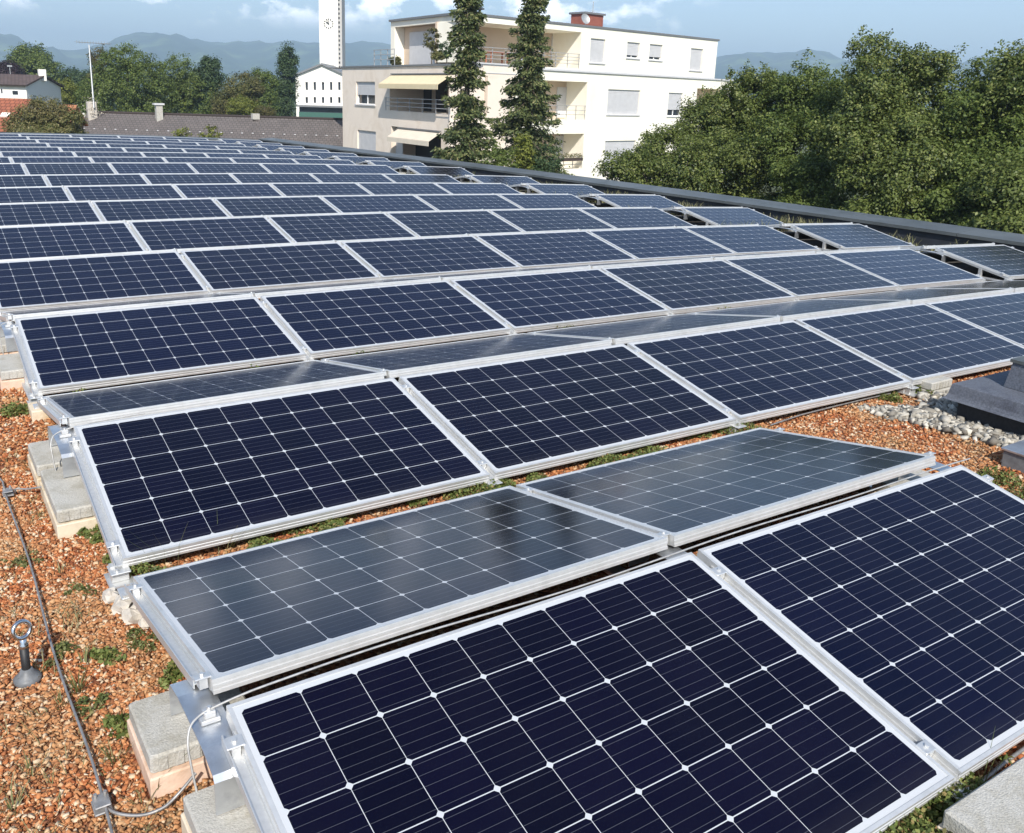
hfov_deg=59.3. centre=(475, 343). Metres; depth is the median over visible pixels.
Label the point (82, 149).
solar panel
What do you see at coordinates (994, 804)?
ballast block
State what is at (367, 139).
window
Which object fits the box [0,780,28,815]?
grass tuft
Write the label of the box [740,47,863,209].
broadleaf tree
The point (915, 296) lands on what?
solar panel
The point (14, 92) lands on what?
window
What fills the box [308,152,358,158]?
solar panel
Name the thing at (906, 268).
solar panel
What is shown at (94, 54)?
broadleaf tree
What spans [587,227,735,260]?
solar panel
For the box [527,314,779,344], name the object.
solar panel
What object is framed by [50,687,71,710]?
grass tuft
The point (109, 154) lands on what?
solar panel
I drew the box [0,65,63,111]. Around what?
white house
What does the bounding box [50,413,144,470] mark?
ridge cable
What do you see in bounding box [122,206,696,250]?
mounting frame
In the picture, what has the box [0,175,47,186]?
solar panel
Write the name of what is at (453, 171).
solar panel
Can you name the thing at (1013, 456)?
junction box
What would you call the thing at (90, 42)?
antenna mast
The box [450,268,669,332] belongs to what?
solar panel
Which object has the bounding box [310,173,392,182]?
solar panel
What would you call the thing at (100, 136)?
solar panel
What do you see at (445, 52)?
terrace plant
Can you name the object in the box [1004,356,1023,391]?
vent box
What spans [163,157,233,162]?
solar panel
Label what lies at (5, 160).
solar panel
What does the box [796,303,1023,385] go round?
solar panel
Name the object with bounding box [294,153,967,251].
dry roof grass
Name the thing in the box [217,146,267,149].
solar panel
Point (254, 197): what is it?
solar panel
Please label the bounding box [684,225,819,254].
solar panel
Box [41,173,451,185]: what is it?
mounting frame
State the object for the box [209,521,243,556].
grass tuft
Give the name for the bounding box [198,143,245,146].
solar panel
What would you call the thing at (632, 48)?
window
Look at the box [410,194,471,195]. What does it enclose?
solar panel
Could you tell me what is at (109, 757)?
grass tuft
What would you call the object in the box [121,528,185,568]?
grass tuft
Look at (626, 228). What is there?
solar panel
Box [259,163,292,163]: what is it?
solar panel
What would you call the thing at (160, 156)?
mounting frame
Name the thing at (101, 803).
conductor wire
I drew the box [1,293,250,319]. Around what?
solar panel
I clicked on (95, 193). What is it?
solar panel
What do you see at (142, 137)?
solar panel
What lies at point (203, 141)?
solar panel
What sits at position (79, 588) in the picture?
weed
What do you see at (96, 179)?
solar panel
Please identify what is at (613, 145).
window
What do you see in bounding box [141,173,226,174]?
solar panel
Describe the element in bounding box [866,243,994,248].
solar panel
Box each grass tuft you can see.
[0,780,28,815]
[13,750,41,777]
[31,647,60,671]
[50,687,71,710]
[53,561,66,572]
[63,665,96,694]
[74,642,93,669]
[98,740,132,764]
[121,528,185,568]
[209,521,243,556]
[972,729,1018,781]
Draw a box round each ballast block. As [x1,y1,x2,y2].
[0,337,17,354]
[0,353,23,390]
[27,440,61,488]
[40,467,96,538]
[127,687,245,799]
[181,785,256,832]
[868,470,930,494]
[915,376,952,392]
[936,757,1023,832]
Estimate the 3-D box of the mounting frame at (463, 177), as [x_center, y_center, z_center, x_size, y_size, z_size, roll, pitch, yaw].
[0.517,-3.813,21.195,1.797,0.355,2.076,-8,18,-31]
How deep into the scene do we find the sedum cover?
3.63 m
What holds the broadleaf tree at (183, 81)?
on the ground at (733, 172)
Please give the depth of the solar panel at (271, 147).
32.51 m
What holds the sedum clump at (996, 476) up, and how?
on the gravel stones at (120, 692)
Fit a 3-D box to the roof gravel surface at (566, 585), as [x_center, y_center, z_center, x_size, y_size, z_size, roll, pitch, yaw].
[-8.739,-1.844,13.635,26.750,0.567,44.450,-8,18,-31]
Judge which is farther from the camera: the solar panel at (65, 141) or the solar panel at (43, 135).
the solar panel at (43, 135)
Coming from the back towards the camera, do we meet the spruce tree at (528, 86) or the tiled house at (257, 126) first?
the tiled house at (257, 126)
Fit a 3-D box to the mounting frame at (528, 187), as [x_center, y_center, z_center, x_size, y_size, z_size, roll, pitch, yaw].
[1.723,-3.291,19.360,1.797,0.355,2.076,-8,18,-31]
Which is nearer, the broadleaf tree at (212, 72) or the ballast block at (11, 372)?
the ballast block at (11, 372)
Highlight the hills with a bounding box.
[0,32,1001,109]
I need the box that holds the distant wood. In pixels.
[72,78,927,138]
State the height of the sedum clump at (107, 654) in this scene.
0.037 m
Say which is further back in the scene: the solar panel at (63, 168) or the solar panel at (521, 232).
the solar panel at (63, 168)
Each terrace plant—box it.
[388,55,401,64]
[422,27,441,63]
[430,51,445,63]
[438,41,455,63]
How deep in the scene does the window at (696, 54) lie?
67.01 m
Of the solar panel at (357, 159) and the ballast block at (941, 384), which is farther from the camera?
the solar panel at (357, 159)
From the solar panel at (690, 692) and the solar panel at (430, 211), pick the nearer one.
the solar panel at (690, 692)
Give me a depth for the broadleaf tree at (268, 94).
87.40 m
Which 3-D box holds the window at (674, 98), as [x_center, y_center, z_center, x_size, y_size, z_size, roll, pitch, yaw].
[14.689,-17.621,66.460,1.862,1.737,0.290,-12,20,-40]
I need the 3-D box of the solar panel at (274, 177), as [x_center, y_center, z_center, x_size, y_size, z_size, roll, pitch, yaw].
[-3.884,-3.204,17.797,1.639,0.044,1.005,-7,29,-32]
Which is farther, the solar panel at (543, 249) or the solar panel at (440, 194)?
the solar panel at (440, 194)
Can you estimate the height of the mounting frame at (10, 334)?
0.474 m
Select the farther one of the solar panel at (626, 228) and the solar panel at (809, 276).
the solar panel at (626, 228)
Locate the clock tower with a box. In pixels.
[319,0,344,67]
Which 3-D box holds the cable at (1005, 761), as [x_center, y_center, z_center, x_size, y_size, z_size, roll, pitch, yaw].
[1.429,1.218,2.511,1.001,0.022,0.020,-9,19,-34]
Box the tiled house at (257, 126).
[83,103,342,146]
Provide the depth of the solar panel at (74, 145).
26.92 m
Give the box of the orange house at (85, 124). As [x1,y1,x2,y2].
[62,105,87,133]
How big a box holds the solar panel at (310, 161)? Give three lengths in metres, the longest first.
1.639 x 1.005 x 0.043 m
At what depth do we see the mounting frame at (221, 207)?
12.80 m
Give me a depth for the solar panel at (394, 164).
25.18 m
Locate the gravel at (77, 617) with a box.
[0,393,163,832]
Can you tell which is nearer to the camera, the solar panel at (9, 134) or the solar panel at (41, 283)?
the solar panel at (41, 283)
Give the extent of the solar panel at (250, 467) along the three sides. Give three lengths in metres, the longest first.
1.639 x 1.005 x 0.044 m
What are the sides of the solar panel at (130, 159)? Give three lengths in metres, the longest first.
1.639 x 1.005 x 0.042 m
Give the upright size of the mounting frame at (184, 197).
0.466 m
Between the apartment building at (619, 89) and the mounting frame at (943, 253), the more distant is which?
the apartment building at (619, 89)
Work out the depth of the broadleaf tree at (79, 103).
83.47 m
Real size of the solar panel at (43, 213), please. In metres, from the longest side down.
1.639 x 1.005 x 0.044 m
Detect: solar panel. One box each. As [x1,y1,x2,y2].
[0,134,18,135]
[0,136,27,138]
[0,139,37,142]
[0,143,47,146]
[0,147,60,151]
[0,151,33,151]
[0,152,74,156]
[0,157,11,162]
[0,163,26,174]
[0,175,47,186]
[0,186,60,187]
[0,186,70,202]
[0,201,84,203]
[0,201,101,225]
[0,221,122,226]
[0,222,145,259]
[0,249,173,261]
[0,251,207,311]
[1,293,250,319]
[11,157,91,162]
[15,297,305,394]
[20,134,69,136]
[23,163,115,174]
[29,137,81,139]
[38,140,93,142]
[43,174,95,176]
[43,360,383,426]
[45,174,147,185]
[48,143,107,146]
[60,147,124,151]
[63,184,169,187]
[65,185,182,200]
[71,135,118,137]
[73,378,489,566]
[74,152,143,156]
[81,137,131,140]
[90,157,166,162]
[90,198,203,202]
[92,198,229,220]
[93,140,147,143]
[108,144,164,147]
[109,163,195,173]
[119,136,163,138]
[124,148,183,151]
[126,215,261,223]
[129,216,292,250]
[132,138,179,141]
[133,486,667,694]
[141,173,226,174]
[142,152,206,156]
[142,174,238,183]
[146,141,197,144]
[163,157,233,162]
[164,137,206,139]
[164,145,217,148]
[171,183,264,185]
[174,183,282,197]
[176,240,333,253]
[180,140,224,142]
[181,242,379,292]
[184,149,239,152]
[188,163,269,172]
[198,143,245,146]
[205,153,266,157]
[212,195,315,199]
[214,196,339,216]
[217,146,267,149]
[221,139,260,142]
[223,278,439,297]
[226,552,954,832]
[230,158,297,163]
[230,173,320,182]
[240,142,281,146]
[240,150,293,154]
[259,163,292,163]
[260,145,304,149]
[260,163,336,172]
[260,280,510,358]
[264,154,321,158]
[264,212,379,217]
[267,213,416,242]
[270,183,371,195]
[281,148,328,154]
[293,159,355,164]
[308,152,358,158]
[309,173,360,173]
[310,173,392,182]
[318,194,409,197]
[321,195,435,212]
[321,333,611,377]
[327,164,399,173]
[335,234,466,243]
[336,156,388,162]
[341,236,519,278]
[354,182,415,183]
[357,183,450,194]
[370,161,425,172]
[381,209,482,213]
[382,174,444,174]
[383,174,460,182]
[386,210,522,236]
[393,166,432,171]
[397,266,589,281]
[398,344,736,479]
[407,166,473,177]
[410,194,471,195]
[415,194,521,209]
[435,183,521,193]
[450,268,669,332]
[454,175,524,181]
[468,229,578,236]
[469,175,540,190]
[475,231,636,268]
[483,208,571,210]
[489,208,613,231]
[498,194,595,208]
[511,183,583,189]
[516,428,935,546]
[526,184,604,195]
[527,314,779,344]
[541,258,712,269]
[573,207,651,208]
[579,194,654,200]
[579,208,693,227]
[580,226,674,230]
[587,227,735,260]
[595,194,683,208]
[601,260,795,313]
[627,320,910,423]
[658,251,814,260]
[660,207,742,212]
[676,224,758,227]
[681,208,782,224]
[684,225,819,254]
[687,299,909,321]
[697,465,1023,782]
[724,253,898,299]
[766,223,852,228]
[783,247,900,252]
[791,224,914,248]
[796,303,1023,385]
[819,288,1012,304]
[825,249,984,288]
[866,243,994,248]
[916,280,1023,291]
[925,291,1023,346]
[935,245,1023,278]
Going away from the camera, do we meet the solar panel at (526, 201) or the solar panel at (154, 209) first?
the solar panel at (154, 209)
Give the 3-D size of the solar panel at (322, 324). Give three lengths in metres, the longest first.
1.639 x 1.005 x 0.044 m
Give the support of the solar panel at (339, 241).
on the mounting frame at (203, 283)
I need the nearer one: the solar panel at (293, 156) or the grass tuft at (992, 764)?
the grass tuft at (992, 764)
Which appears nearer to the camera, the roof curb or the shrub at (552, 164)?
the roof curb
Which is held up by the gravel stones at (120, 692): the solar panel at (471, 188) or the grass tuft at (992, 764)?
the grass tuft at (992, 764)
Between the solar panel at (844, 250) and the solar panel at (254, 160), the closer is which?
the solar panel at (844, 250)
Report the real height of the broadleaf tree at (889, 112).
11.333 m
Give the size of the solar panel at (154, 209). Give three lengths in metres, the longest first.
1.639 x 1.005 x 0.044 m
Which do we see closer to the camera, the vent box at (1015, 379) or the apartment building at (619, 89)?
the vent box at (1015, 379)
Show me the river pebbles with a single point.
(937, 411)
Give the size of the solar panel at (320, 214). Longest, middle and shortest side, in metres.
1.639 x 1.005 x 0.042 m
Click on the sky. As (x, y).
(741, 26)
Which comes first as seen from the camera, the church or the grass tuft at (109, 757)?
the grass tuft at (109, 757)
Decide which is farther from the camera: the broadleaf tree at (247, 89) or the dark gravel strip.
the broadleaf tree at (247, 89)
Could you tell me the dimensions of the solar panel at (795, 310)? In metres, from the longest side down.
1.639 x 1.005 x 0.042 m
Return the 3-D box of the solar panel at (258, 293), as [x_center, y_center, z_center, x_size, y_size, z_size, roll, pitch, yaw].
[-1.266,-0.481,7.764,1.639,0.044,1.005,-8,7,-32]
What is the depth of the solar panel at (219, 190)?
15.15 m
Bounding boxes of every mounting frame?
[0,246,986,402]
[9,156,356,164]
[21,162,396,174]
[32,279,1011,588]
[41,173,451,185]
[62,182,508,200]
[87,193,577,220]
[117,427,993,832]
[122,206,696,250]
[174,223,821,293]
[356,160,423,164]
[394,165,464,173]
[454,175,531,182]
[509,183,591,193]
[578,193,688,214]
[663,206,794,231]
[768,222,916,250]
[862,245,1014,280]
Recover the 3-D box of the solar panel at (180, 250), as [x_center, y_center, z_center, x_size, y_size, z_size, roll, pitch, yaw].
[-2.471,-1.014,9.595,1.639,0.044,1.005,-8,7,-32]
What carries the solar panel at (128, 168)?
on the mounting frame at (185, 162)
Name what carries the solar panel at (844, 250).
on the mounting frame at (10, 334)
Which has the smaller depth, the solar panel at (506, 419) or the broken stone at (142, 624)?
the broken stone at (142, 624)
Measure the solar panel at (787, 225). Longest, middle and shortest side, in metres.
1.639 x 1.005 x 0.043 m
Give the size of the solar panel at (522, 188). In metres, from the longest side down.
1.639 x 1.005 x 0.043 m
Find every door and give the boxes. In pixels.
[423,89,431,110]
[436,80,446,111]
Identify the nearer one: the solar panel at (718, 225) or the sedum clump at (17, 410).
the sedum clump at (17, 410)
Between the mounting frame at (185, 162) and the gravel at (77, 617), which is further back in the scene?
the mounting frame at (185, 162)
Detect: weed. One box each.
[0,550,43,569]
[43,640,80,666]
[63,582,96,595]
[73,691,109,721]
[125,627,158,652]
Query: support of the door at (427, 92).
in the apartment building at (619, 89)
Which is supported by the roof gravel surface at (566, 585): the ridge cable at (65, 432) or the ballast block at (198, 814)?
the ballast block at (198, 814)
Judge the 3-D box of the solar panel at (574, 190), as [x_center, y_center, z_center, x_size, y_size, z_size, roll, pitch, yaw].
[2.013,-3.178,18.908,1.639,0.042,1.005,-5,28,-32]
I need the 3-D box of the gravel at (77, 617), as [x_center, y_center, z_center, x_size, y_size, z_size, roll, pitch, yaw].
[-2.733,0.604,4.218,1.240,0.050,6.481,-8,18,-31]
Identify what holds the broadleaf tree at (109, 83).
on the ground at (733, 172)
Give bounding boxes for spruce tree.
[430,0,497,164]
[482,0,573,174]
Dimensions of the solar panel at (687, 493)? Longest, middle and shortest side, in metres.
1.639 x 1.005 x 0.042 m
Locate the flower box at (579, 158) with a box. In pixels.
[553,152,582,160]
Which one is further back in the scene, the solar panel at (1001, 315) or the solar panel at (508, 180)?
the solar panel at (508, 180)
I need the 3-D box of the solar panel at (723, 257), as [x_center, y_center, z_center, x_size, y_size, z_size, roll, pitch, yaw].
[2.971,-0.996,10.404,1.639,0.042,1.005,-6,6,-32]
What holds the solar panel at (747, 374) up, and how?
on the mounting frame at (116, 575)
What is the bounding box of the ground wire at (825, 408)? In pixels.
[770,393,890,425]
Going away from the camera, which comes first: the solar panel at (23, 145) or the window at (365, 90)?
the solar panel at (23, 145)
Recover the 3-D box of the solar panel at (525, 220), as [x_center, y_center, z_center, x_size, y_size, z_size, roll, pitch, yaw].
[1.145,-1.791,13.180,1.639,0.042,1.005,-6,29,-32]
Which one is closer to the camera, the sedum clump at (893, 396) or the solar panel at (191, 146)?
the sedum clump at (893, 396)
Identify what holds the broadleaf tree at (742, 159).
on the ground at (733, 172)
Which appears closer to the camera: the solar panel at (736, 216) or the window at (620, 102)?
the solar panel at (736, 216)
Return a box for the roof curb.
[942,370,1023,434]
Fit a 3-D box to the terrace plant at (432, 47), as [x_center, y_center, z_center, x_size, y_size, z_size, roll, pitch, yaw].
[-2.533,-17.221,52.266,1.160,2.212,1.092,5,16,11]
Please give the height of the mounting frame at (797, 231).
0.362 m
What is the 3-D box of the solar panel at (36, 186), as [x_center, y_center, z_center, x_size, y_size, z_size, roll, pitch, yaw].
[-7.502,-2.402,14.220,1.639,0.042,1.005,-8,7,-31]
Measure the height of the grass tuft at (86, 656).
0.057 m
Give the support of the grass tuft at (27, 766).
on the gravel stones at (120, 692)
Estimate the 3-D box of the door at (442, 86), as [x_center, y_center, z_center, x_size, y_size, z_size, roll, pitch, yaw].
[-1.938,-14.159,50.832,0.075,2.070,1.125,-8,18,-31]
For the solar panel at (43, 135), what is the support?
on the mounting frame
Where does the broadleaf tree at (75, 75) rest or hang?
on the ground at (733, 172)
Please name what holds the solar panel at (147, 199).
on the mounting frame at (221, 207)
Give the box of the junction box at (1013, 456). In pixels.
[1001,440,1023,472]
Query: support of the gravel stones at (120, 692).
on the roof gravel surface at (566, 585)
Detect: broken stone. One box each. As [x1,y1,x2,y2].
[102,587,118,603]
[111,595,132,614]
[122,604,141,624]
[138,617,149,629]
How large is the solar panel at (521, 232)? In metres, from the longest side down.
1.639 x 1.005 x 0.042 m
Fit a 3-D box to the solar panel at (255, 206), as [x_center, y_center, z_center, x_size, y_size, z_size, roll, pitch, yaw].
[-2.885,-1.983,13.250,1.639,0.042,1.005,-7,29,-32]
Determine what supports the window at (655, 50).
in the apartment building at (619, 89)
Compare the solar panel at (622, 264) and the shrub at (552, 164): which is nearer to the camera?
the solar panel at (622, 264)
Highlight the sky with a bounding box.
[0,0,1023,64]
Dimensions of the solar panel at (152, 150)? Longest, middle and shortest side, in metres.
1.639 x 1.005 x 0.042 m
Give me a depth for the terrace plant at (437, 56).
49.05 m
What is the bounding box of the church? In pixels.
[294,63,342,117]
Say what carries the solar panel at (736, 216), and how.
on the mounting frame at (685, 212)
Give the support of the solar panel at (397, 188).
on the mounting frame at (184, 197)
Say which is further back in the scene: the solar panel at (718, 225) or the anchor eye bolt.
the solar panel at (718, 225)
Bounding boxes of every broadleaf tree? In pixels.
[0,59,29,74]
[0,95,88,133]
[4,40,68,81]
[55,76,80,104]
[57,65,92,86]
[72,79,96,114]
[74,40,180,112]
[81,44,112,109]
[139,51,218,113]
[192,53,227,113]
[208,70,265,114]
[223,93,260,114]
[247,66,280,115]
[253,102,276,115]
[273,40,301,115]
[591,90,769,200]
[677,59,810,200]
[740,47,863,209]
[805,24,992,224]
[902,47,1023,227]
[956,38,1023,233]
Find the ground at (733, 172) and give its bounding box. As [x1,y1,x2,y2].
[73,94,1000,201]
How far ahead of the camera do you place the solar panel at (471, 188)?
17.82 m
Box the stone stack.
[84,89,108,120]
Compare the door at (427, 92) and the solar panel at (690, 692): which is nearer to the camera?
the solar panel at (690, 692)
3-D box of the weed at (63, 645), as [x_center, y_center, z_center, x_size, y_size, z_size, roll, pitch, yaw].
[-1.366,1.008,2.934,0.089,0.033,0.137,7,16,20]
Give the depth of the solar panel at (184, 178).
17.01 m
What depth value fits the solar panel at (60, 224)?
10.20 m
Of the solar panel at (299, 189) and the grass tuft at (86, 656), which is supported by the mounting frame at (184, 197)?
the solar panel at (299, 189)
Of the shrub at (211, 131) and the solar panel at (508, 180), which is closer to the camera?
the solar panel at (508, 180)
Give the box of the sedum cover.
[72,306,1013,832]
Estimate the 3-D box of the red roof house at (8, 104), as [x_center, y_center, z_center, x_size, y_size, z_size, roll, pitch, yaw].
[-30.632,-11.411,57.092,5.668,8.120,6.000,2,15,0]
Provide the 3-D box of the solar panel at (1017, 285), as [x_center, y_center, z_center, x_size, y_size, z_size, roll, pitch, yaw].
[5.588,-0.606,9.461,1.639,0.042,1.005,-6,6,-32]
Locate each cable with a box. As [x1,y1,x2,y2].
[0,314,58,354]
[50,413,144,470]
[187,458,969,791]
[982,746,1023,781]
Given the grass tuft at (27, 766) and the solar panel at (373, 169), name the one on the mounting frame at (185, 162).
the solar panel at (373, 169)
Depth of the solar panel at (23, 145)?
26.15 m
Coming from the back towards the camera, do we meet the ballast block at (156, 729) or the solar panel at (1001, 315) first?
the solar panel at (1001, 315)
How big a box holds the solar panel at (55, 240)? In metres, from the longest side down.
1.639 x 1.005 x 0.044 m
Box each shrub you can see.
[170,127,193,136]
[197,124,222,137]
[474,142,526,168]
[508,131,540,169]
[527,143,568,174]
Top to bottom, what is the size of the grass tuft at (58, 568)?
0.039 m
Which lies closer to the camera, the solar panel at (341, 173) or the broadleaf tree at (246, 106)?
the solar panel at (341, 173)
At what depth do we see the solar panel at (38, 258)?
8.30 m
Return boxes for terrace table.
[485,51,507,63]
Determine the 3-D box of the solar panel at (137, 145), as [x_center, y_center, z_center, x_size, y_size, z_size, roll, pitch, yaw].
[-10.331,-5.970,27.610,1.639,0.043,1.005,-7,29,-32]
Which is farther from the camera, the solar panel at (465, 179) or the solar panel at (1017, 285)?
the solar panel at (465, 179)
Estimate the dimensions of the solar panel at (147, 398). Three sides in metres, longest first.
1.639 x 1.005 x 0.042 m
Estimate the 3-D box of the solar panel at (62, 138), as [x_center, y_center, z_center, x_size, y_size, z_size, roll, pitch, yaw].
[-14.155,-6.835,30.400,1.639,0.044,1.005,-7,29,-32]
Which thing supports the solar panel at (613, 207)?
on the mounting frame at (140, 241)
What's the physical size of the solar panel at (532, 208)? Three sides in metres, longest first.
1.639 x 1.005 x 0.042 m
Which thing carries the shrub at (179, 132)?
on the ground at (733, 172)
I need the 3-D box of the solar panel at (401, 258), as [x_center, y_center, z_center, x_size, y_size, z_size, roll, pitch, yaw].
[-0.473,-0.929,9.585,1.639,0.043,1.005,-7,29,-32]
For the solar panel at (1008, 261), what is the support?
on the mounting frame at (943, 253)
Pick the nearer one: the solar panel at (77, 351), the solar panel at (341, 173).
the solar panel at (77, 351)
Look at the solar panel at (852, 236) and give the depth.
13.35 m
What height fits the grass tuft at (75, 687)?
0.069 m
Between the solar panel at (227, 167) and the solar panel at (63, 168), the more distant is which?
the solar panel at (227, 167)
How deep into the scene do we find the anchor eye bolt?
2.78 m
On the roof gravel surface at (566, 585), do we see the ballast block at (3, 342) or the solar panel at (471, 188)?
the ballast block at (3, 342)
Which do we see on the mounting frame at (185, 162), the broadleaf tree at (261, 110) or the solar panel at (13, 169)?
the solar panel at (13, 169)
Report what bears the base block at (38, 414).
on the roof gravel surface at (566, 585)
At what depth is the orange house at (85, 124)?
58.43 m
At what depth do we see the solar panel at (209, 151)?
26.84 m
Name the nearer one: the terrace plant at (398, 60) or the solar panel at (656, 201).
the solar panel at (656, 201)
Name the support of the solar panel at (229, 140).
on the mounting frame
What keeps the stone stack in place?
on the tiled house at (257, 126)
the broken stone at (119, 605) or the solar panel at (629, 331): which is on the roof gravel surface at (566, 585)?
the broken stone at (119, 605)
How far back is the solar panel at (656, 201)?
17.12 m
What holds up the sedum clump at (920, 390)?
on the roof gravel surface at (566, 585)
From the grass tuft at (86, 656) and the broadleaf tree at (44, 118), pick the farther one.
the broadleaf tree at (44, 118)
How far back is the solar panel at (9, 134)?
31.88 m
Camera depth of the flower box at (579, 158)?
60.07 m
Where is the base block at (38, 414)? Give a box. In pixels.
[28,401,49,421]
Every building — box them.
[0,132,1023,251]
[334,1,733,180]
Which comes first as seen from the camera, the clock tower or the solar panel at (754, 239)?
the solar panel at (754, 239)
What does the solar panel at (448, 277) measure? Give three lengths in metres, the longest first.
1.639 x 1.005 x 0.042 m
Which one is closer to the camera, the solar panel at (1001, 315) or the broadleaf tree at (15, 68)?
the solar panel at (1001, 315)
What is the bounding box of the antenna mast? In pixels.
[76,40,108,107]
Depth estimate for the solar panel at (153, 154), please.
24.11 m
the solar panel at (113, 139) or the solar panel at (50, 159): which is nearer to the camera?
the solar panel at (50, 159)
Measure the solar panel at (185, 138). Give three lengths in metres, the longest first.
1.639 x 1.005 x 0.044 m
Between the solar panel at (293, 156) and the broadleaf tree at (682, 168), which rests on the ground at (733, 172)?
the broadleaf tree at (682, 168)
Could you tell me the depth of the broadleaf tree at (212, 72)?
84.16 m
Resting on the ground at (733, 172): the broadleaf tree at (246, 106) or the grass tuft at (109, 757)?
the broadleaf tree at (246, 106)
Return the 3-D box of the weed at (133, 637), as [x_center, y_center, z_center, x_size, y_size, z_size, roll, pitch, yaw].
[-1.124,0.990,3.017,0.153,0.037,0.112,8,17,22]
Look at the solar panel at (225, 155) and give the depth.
25.00 m
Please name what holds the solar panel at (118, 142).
on the mounting frame
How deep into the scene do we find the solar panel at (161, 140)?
32.43 m
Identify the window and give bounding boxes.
[12,90,18,94]
[354,82,375,105]
[359,130,375,150]
[589,38,605,64]
[604,141,634,167]
[606,89,639,115]
[626,42,639,59]
[648,44,662,61]
[666,93,681,116]
[689,48,702,71]
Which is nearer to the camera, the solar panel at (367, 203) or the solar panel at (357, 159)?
the solar panel at (367, 203)
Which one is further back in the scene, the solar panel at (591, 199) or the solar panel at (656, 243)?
the solar panel at (591, 199)
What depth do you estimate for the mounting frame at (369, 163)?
25.11 m
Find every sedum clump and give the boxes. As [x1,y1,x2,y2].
[0,401,28,418]
[76,524,99,543]
[88,645,125,665]
[100,711,129,739]
[157,658,183,689]
[875,391,902,402]
[888,384,933,393]
[976,464,1023,498]
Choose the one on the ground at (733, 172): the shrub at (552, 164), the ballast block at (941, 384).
the shrub at (552, 164)
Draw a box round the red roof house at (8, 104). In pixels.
[0,98,37,131]
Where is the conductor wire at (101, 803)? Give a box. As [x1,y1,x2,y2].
[0,478,196,832]
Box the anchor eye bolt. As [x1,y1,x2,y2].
[11,619,41,687]
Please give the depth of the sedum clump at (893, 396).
5.87 m
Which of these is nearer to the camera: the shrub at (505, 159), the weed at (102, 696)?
the weed at (102, 696)
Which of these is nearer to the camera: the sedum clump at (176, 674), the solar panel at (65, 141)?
the sedum clump at (176, 674)
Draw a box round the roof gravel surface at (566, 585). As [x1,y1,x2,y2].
[0,283,1023,832]
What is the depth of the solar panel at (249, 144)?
34.36 m
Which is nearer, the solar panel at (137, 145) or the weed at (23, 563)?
the weed at (23, 563)
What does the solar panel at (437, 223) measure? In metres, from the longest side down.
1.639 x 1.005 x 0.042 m
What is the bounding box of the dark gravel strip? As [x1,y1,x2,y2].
[406,173,1023,281]
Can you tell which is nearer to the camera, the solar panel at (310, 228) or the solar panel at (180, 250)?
the solar panel at (180, 250)
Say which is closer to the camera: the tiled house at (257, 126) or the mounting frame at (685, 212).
the mounting frame at (685, 212)
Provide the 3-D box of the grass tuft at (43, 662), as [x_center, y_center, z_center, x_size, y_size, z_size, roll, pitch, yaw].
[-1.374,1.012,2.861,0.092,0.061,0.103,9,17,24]
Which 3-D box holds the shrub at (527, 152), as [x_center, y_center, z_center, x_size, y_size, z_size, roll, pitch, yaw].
[1.724,-3.919,33.751,1.202,7.924,1.244,-8,18,-31]
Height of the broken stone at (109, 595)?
0.059 m
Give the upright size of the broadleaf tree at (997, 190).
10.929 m
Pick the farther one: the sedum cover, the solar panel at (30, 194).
the solar panel at (30, 194)
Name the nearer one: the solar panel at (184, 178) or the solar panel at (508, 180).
the solar panel at (184, 178)
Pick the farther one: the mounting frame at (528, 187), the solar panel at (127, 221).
the mounting frame at (528, 187)
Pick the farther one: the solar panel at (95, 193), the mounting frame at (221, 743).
the solar panel at (95, 193)
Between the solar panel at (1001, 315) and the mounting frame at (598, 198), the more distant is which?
the mounting frame at (598, 198)
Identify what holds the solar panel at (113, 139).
on the mounting frame
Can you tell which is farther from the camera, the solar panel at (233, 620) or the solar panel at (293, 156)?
the solar panel at (293, 156)
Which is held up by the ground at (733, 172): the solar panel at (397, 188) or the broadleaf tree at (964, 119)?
the broadleaf tree at (964, 119)
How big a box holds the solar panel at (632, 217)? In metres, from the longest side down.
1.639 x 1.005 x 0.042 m
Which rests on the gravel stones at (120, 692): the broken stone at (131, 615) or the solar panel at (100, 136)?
the broken stone at (131, 615)
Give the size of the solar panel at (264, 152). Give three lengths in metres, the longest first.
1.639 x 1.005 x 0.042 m
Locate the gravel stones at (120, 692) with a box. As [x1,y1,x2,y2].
[0,320,1023,832]
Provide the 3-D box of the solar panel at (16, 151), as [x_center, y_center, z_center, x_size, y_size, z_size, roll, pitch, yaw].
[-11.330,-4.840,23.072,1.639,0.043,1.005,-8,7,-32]
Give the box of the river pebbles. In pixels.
[857,390,1023,446]
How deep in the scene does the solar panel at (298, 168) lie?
21.21 m
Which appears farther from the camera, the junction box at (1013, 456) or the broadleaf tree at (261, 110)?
the broadleaf tree at (261, 110)
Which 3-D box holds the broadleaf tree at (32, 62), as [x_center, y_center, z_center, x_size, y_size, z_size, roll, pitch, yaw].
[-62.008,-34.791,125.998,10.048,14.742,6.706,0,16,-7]
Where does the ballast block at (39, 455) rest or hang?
on the roof gravel surface at (566, 585)
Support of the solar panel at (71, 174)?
on the mounting frame at (149, 183)

